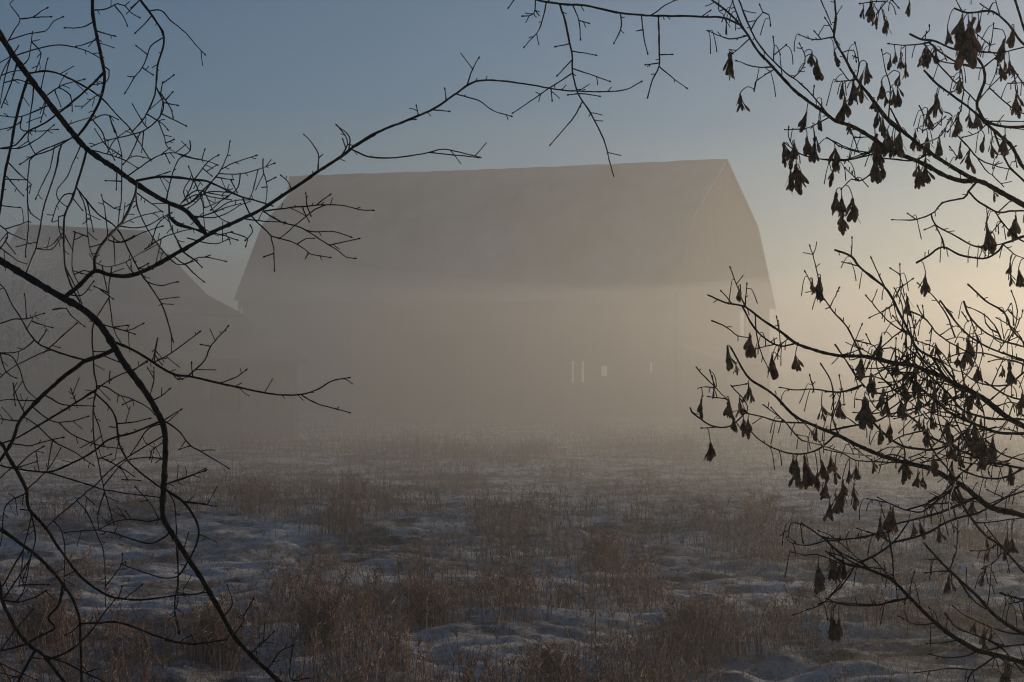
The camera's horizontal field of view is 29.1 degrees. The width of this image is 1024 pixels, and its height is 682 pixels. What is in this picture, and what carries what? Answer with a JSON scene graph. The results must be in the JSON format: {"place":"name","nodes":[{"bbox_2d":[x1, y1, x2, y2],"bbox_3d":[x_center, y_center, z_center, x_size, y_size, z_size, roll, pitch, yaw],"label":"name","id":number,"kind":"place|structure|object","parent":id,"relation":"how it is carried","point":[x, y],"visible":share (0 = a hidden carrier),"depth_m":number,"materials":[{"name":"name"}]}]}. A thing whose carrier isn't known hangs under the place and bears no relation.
{"place":"outdoors","nodes":[
{"label":"outdoors","id":0,"kind":"place"},
{"bbox_2d":[0,392,1023,681],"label":"snow ground","id":1,"kind":"structure","parent":0,"point":[218,526],"depth_m":20.12,"materials":[{"name":"white snow"}]},
{"bbox_2d":[0,578,113,657],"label":"weed clump","id":2,"kind":"object","parent":1,"relation":"on","point":[45,609],"visible":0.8,"depth_m":11.89,"materials":[{"name":"brown plant"}]},
{"bbox_2d":[0,201,125,439],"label":"frosted tree","id":3,"kind":"object","parent":1,"relation":"on","point":[11,341],"visible":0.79,"depth_m":60.01,"materials":[{"name":"grey plant"}]},
{"bbox_2d":[0,224,307,442],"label":"old barn","id":4,"kind":"structure","parent":1,"relation":"on","point":[243,343],"depth_m":60.81,"materials":[{"name":"grey wood"}]},
{"bbox_2d":[138,590,284,674],"bbox_3d":[-1.739,1.690,11.418,0.885,0.490,0.726,0,-1,0],"label":"weed clump","id":5,"kind":"object","parent":1,"relation":"on","point":[208,626],"visible":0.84,"depth_m":11.35,"materials":[{"name":"brown plant"}]},
{"bbox_2d":[0,0,642,681],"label":"bare tree","id":6,"kind":"object","parent":1,"relation":"on","point":[96,320],"visible":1,"depth_m":2.73,"materials":[{"name":"black plant"}]},
{"bbox_2d":[253,581,390,652],"bbox_3d":[-1.142,1.698,12.122,0.851,0.447,0.795,0,-1,0],"label":"weed clump","id":7,"kind":"object","parent":1,"relation":"on","point":[330,616],"visible":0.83,"depth_m":12.06,"materials":[{"name":"brown plant"}]},
{"bbox_2d":[265,491,410,543],"bbox_3d":[-1.938,1.950,21.854,1.657,0.622,2.056,0,-1,0],"label":"weed clump","id":8,"kind":"object","parent":1,"relation":"on","point":[348,517],"visible":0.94,"depth_m":21.71,"materials":[{"name":"brown plant"}]},
{"bbox_2d":[383,574,471,632],"bbox_3d":[-0.608,1.772,13.271,0.651,0.417,0.819,-1,-1,27],"label":"weed clump","id":9,"kind":"object","parent":1,"relation":"on","point":[411,589],"visible":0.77,"depth_m":13.24,"materials":[{"name":"brown plant"}]},
{"bbox_2d":[234,159,775,424],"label":"gambrel barn","id":10,"kind":"structure","parent":1,"relation":"on","point":[513,292],"depth_m":82.88,"materials":[{"name":"grey wood"}]},
{"bbox_2d":[403,334,506,412],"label":"door","id":11,"kind":"structure","parent":10,"relation":"in","point":[442,360],"depth_m":82.82,"materials":[{"name":"grey wood"}]},
{"bbox_2d":[739,309,747,338],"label":"window frame","id":12,"kind":"structure","parent":10,"relation":"in","point":[740,311],"depth_m":83.64,"materials":[{"name":"white wood"}]},
{"bbox_2d":[0,409,1023,681],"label":"dry grass","id":13,"kind":"structure","parent":1,"relation":"on","point":[252,499],"depth_m":18.68,"materials":[{"name":"brown plant"}]},
{"bbox_2d":[500,637,586,681],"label":"weed clump","id":14,"kind":"object","parent":1,"relation":"on","point":[546,659],"visible":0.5,"depth_m":11.08,"materials":[{"name":"brown plant"}]},
{"bbox_2d":[530,526,652,571],"bbox_3d":[0.813,1.925,18.108,0.999,0.494,1.069,1,-1,-23],"label":"weed clump","id":15,"kind":"object","parent":1,"relation":"on","point":[597,541],"visible":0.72,"depth_m":17.99,"materials":[{"name":"brown plant"}]},
{"bbox_2d":[648,594,750,653],"bbox_3d":[1.102,1.781,12.424,0.613,0.414,0.687,-1,-1,32],"label":"weed clump","id":16,"kind":"object","parent":1,"relation":"on","point":[684,615],"visible":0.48,"depth_m":12.37,"materials":[{"name":"brown plant"}]},
{"bbox_2d":[678,346,764,425],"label":"lean to shed","id":17,"kind":"object","parent":1,"relation":"on","point":[692,378],"visible":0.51,"depth_m":77.74,"materials":[{"name":"grey wood"}]},
{"bbox_2d":[507,0,1023,681],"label":"seed tree","id":18,"kind":"object","parent":1,"relation":"on","point":[967,46],"visible":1,"depth_m":2.84,"materials":[{"name":"black plant"}]},
{"bbox_2d":[770,366,1023,409],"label":"treeline","id":19,"kind":"object","parent":1,"relation":"on","point":[813,401],"visible":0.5,"depth_m":130.42,"materials":[{"name":"beige plant"}]},
{"bbox_2d":[0,0,1023,391],"label":"sky","id":20,"kind":"structure","parent":0,"point":[273,73],"materials":[{"name":"blue"}]}
]}

